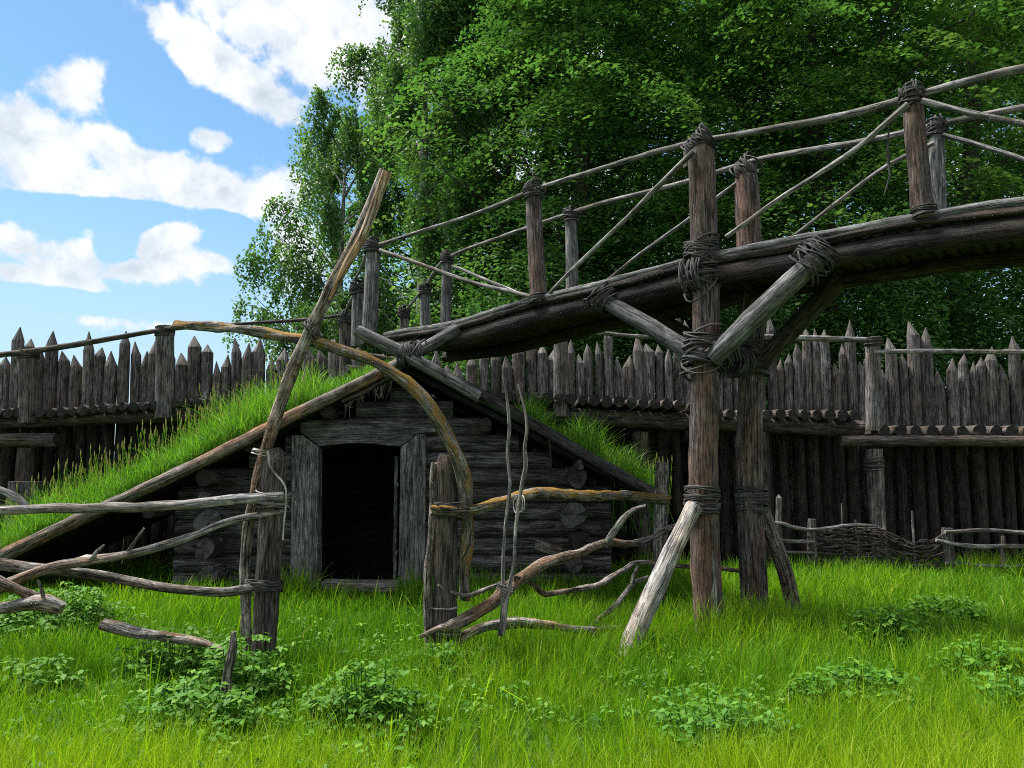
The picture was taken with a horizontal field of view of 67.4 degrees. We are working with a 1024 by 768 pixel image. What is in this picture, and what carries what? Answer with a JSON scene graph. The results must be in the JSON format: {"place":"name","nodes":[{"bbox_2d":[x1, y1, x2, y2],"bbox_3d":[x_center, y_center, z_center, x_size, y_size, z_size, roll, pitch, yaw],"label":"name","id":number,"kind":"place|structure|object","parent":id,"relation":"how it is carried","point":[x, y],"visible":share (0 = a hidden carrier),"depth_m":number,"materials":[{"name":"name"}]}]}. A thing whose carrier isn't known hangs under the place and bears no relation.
{"place":"outdoors","nodes":[
{"label":"outdoors","id":0,"kind":"place"},
{"bbox_2d":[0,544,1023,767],"bbox_3d":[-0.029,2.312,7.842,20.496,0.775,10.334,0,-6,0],"label":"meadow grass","id":1,"kind":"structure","parent":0,"point":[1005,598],"depth_m":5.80,"materials":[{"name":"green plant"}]},
{"bbox_2d":[98,618,224,651],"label":"fallen branch","id":2,"kind":"object","parent":1,"relation":"on","point":[121,628],"visible":0.91,"depth_m":6.02,"materials":[{"name":"grey wood"}]},
{"bbox_2d":[0,0,1023,469],"label":"sky","id":3,"kind":"structure","parent":0,"point":[143,143],"materials":[{"name":"blue"}]},
{"bbox_2d":[0,538,1023,767],"bbox_3d":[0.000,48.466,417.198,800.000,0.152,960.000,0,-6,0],"label":"ground","id":4,"kind":"structure","parent":0,"point":[478,747],"depth_m":5.00,"materials":[{"name":"green plant"}]},
{"bbox_2d":[0,653,106,717],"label":"leafy weed","id":5,"kind":"object","parent":4,"relation":"on","point":[38,670],"visible":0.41,"depth_m":5.46,"materials":[{"name":"green plant"}]},
{"bbox_2d":[0,581,170,647],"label":"leafy weed","id":6,"kind":"object","parent":4,"relation":"on","point":[45,618],"visible":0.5,"depth_m":7.22,"materials":[{"name":"green plant"}]},
{"bbox_2d":[108,562,174,594],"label":"leafy weed","id":7,"kind":"object","parent":4,"relation":"on","point":[161,568],"visible":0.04,"depth_m":10.85,"materials":[{"name":"green plant"}]},
{"bbox_2d":[105,625,227,691],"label":"leafy weed","id":8,"kind":"object","parent":4,"relation":"on","point":[166,652],"visible":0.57,"depth_m":6.07,"materials":[{"name":"green plant"}]},
{"bbox_2d":[0,314,346,569],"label":"walkway","id":9,"kind":"structure","parent":4,"relation":"on","point":[30,420],"depth_m":12.85,"materials":[{"name":"brown wood"}]},
{"bbox_2d":[0,327,363,567],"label":"palisade fence","id":10,"kind":"object","parent":4,"relation":"on","point":[97,378],"visible":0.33,"depth_m":13.91,"materials":[{"name":"brown wood"}]},
{"bbox_2d":[95,676,273,754],"bbox_3d":[-2.070,2.102,4.836,1.205,0.450,0.838,0,-6,0],"label":"leafy weed","id":11,"kind":"object","parent":4,"relation":"on","point":[190,690],"visible":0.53,"depth_m":4.83,"materials":[{"name":"green plant"}]},
{"bbox_2d":[0,168,391,665],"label":"rail fence","id":12,"kind":"object","parent":4,"relation":"on","point":[269,495],"visible":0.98,"depth_m":6.50,"materials":[{"name":"brown wood"}]},
{"bbox_2d":[171,320,473,600],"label":"gate arch","id":13,"kind":"structure","parent":12,"relation":"attached to","point":[419,394],"depth_m":6.59,"materials":[{"name":"brown wood"}]},
{"bbox_2d":[220,631,236,710],"bbox_3d":[-1.961,1.995,5.303,0.090,0.564,0.076,-2,-7,20],"label":"broken stake","id":14,"kind":"object","parent":4,"relation":"on","point":[229,664],"visible":0.69,"depth_m":5.29,"materials":[{"name":"grey wood"}]},
{"bbox_2d":[181,632,313,713],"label":"leafy weed","id":15,"kind":"object","parent":4,"relation":"on","point":[259,683],"visible":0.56,"depth_m":5.53,"materials":[{"name":"green plant"}]},
{"bbox_2d":[222,84,440,383],"bbox_3d":[-5.327,-2.329,23.524,6.467,13.962,6.857,0,-6,0],"label":"birch tree","id":16,"kind":"object","parent":4,"relation":"on","point":[348,147],"visible":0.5,"depth_m":23.28,"materials":[{"name":"green plant"}]},
{"bbox_2d":[0,324,671,599],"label":"log hut","id":17,"kind":"object","parent":4,"relation":"on","point":[359,498],"visible":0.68,"depth_m":10.09,"materials":[{"name":"brown wood"}]},
{"bbox_2d":[0,355,659,548],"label":"roof grass","id":18,"kind":"structure","parent":17,"relation":"on","point":[249,417],"depth_m":9.97,"materials":[{"name":"green plant"}]},
{"bbox_2d":[0,347,673,536],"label":"seed head grass","id":19,"kind":"structure","parent":17,"relation":"on","point":[196,430],"depth_m":10.81,"materials":[{"name":"green plant"}]},
{"bbox_2d":[393,456,399,578],"bbox_3d":[-1.566,1.879,10.755,0.070,1.720,0.955,0,-6,0],"label":"door","id":20,"kind":"structure","parent":17,"relation":"in","point":[397,458],"depth_m":10.38,"materials":[{"name":"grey wood"}]},
{"bbox_2d":[273,656,449,753],"bbox_3d":[-0.967,2.059,5.013,1.116,0.569,0.741,-2,-7,17],"label":"leafy weed","id":21,"kind":"object","parent":4,"relation":"on","point":[393,698],"visible":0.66,"depth_m":4.87,"materials":[{"name":"green plant"}]},
{"bbox_2d":[268,79,555,377],"bbox_3d":[-2.736,-3.592,29.152,11.333,17.728,11.357,0,-6,0],"label":"leafy tree","id":22,"kind":"object","parent":4,"relation":"on","point":[348,236],"visible":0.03,"depth_m":28.06,"materials":[{"name":"green plant"}]},
{"bbox_2d":[313,0,531,377],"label":"birch tree","id":23,"kind":"object","parent":4,"relation":"on","point":[416,26],"visible":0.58,"depth_m":21.45,"materials":[{"name":"green plant"}]},
{"bbox_2d":[384,640,481,691],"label":"leafy weed","id":24,"kind":"object","parent":4,"relation":"on","point":[446,651],"visible":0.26,"depth_m":6.08,"materials":[{"name":"green plant"}]},
{"bbox_2d":[457,645,518,676],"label":"leafy weed","id":25,"kind":"object","parent":4,"relation":"on","point":[487,658],"visible":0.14,"depth_m":6.27,"materials":[{"name":"green plant"}]},
{"bbox_2d":[0,574,1023,767],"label":"ground cover","id":26,"kind":"object","parent":4,"relation":"on","point":[423,722],"visible":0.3,"depth_m":5.17,"materials":[{"name":"green plant"}]},
{"bbox_2d":[361,0,678,392],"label":"leafy tree","id":27,"kind":"object","parent":4,"relation":"on","point":[434,90],"visible":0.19,"depth_m":21.18,"materials":[{"name":"green plant"}]},
{"bbox_2d":[448,617,621,649],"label":"fallen branch","id":28,"kind":"object","parent":4,"relation":"on","point":[494,624],"visible":0.58,"depth_m":6.84,"materials":[{"name":"grey wood"}]},
{"bbox_2d":[453,221,617,408],"bbox_3d":[0.023,-0.050,16.665,4.816,7.508,2.909,0,-6,0],"label":"shrub","id":29,"kind":"object","parent":4,"relation":"on","point":[472,290],"visible":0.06,"depth_m":16.50,"materials":[{"name":"green plant"}]},
{"bbox_2d":[357,0,769,398],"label":"leafy tree","id":30,"kind":"object","parent":4,"relation":"on","point":[585,68],"visible":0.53,"depth_m":18.52,"materials":[{"name":"green plant"}]},
{"bbox_2d":[390,1,737,374],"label":"leafy tree","id":31,"kind":"object","parent":4,"relation":"on","point":[412,287],"visible":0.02,"depth_m":27.01,"materials":[{"name":"green plant"}]},
{"bbox_2d":[419,374,738,659],"bbox_3d":[1.015,1.439,8.018,4.718,2.782,0.917,6,-9,-42],"label":"rail fence","id":32,"kind":"object","parent":4,"relation":"on","point":[440,605],"visible":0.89,"depth_m":6.66,"materials":[{"name":"brown wood"}]},
{"bbox_2d":[364,318,878,567],"bbox_3d":[1.977,1.087,13.935,9.353,4.926,0.488,0,-6,0],"label":"palisade fence","id":33,"kind":"object","parent":4,"relation":"on","point":[801,377],"visible":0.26,"depth_m":13.92,"materials":[{"name":"brown wood"}]},
{"bbox_2d":[573,225,683,398],"bbox_3d":[2.752,0.000,17.633,5.277,7.624,3.088,0,-6,0],"label":"shrub","id":34,"kind":"object","parent":4,"relation":"on","point":[629,351],"visible":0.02,"depth_m":17.30,"materials":[{"name":"green plant"}]},
{"bbox_2d":[435,332,883,571],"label":"walkway","id":35,"kind":"structure","parent":4,"relation":"on","point":[821,469],"depth_m":13.21,"materials":[{"name":"brown wood"}]},
{"bbox_2d":[484,1,851,362],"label":"leafy tree","id":36,"kind":"object","parent":4,"relation":"on","point":[646,127],"visible":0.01,"depth_m":27.76,"materials":[{"name":"green plant"}]},
{"bbox_2d":[337,64,1023,656],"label":"foot bridge","id":37,"kind":"structure","parent":4,"relation":"on","point":[753,276],"depth_m":7.87,"materials":[{"name":"brown wood"}]},
{"bbox_2d":[462,0,947,389],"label":"leafy tree","id":38,"kind":"object","parent":4,"relation":"on","point":[754,72],"visible":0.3,"depth_m":19.12,"materials":[{"name":"green plant"}]},
{"bbox_2d":[628,682,802,761],"bbox_3d":[1.181,2.032,4.616,1.079,0.432,0.749,0,-6,0],"label":"leafy weed","id":39,"kind":"object","parent":4,"relation":"on","point":[661,714],"visible":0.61,"depth_m":4.58,"materials":[{"name":"green plant"}]},
{"bbox_2d":[720,214,861,409],"bbox_3d":[5.412,-0.066,16.887,4.672,7.587,3.057,0,-6,0],"label":"shrub","id":40,"kind":"object","parent":4,"relation":"on","point":[728,313],"visible":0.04,"depth_m":16.66,"materials":[{"name":"green plant"}]},
{"bbox_2d":[600,2,990,357],"bbox_3d":[8.863,-6.210,29.057,13.594,22.904,14.346,0,-6,0],"label":"leafy tree","id":41,"kind":"object","parent":4,"relation":"on","point":[834,192],"depth_m":27.11,"materials":[{"name":"green plant"}]},
{"bbox_2d":[757,610,833,648],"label":"leafy weed","id":42,"kind":"object","parent":4,"relation":"on","point":[775,616],"visible":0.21,"depth_m":7.28,"materials":[{"name":"green plant"}]},
{"bbox_2d":[613,0,1023,425],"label":"leafy tree","id":43,"kind":"object","parent":4,"relation":"on","point":[810,14],"visible":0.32,"depth_m":18.25,"materials":[{"name":"green plant"}]},
{"bbox_2d":[757,655,945,723],"bbox_3d":[2.388,2.113,5.309,1.359,0.429,0.933,2,-7,-21],"label":"leafy weed","id":44,"kind":"object","parent":4,"relation":"on","point":[881,673],"visible":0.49,"depth_m":5.35,"materials":[{"name":"green plant"}]},
{"bbox_2d":[780,267,955,406],"bbox_3d":[8.036,0.209,16.804,4.955,7.022,3.286,0,-6,0],"label":"shrub","id":45,"kind":"object","parent":4,"relation":"on","point":[868,316],"visible":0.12,"depth_m":16.56,"materials":[{"name":"green plant"}]},
{"bbox_2d":[720,0,1023,379],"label":"leafy tree","id":46,"kind":"object","parent":4,"relation":"on","point":[1000,37],"visible":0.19,"depth_m":19.65,"materials":[{"name":"green plant"}]},
{"bbox_2d":[721,0,1023,356],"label":"leafy tree","id":47,"kind":"object","parent":4,"relation":"on","point":[990,157],"depth_m":26.70,"materials":[{"name":"green plant"}]},
{"bbox_2d":[825,604,935,655],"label":"leafy weed","id":48,"kind":"object","parent":4,"relation":"on","point":[895,620],"visible":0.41,"depth_m":6.83,"materials":[{"name":"green plant"}]},
{"bbox_2d":[775,494,1023,576],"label":"wattle fence","id":49,"kind":"object","parent":4,"relation":"on","point":[946,544],"visible":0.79,"depth_m":11.90,"materials":[{"name":"brown wood"}]},
{"bbox_2d":[838,349,1023,571],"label":"walkway","id":50,"kind":"structure","parent":4,"relation":"on","point":[877,464],"depth_m":13.29,"materials":[{"name":"brown wood"}]},
{"bbox_2d":[883,592,1000,629],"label":"leafy weed","id":51,"kind":"object","parent":4,"relation":"on","point":[937,607],"visible":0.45,"depth_m":8.17,"materials":[{"name":"green plant"}]},
{"bbox_2d":[862,5,1023,379],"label":"leafy tree","id":52,"kind":"object","parent":4,"relation":"on","point":[990,152],"depth_m":30.35,"materials":[{"name":"green plant"}]},
{"bbox_2d":[881,321,1023,563],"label":"palisade fence","id":53,"kind":"object","parent":4,"relation":"on","point":[914,393],"visible":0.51,"depth_m":13.89,"materials":[{"name":"brown wood"}]},
{"bbox_2d":[905,269,1023,423],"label":"shrub","id":54,"kind":"object","parent":4,"relation":"on","point":[1000,345],"visible":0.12,"depth_m":16.91,"materials":[{"name":"green plant"}]},
{"bbox_2d":[908,9,1023,364],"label":"leafy tree","id":55,"kind":"object","parent":4,"relation":"on","point":[998,104],"visible":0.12,"depth_m":22.59,"materials":[{"name":"green plant"}]},
{"bbox_2d":[925,632,1023,692],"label":"leafy weed","id":56,"kind":"object","parent":4,"relation":"on","point":[969,659],"visible":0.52,"depth_m":5.69,"materials":[{"name":"green plant"}]},
{"bbox_2d":[955,665,1023,721],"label":"leafy weed","id":57,"kind":"object","parent":4,"relation":"on","point":[1011,689],"visible":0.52,"depth_m":5.05,"materials":[{"name":"green plant"}]}
]}

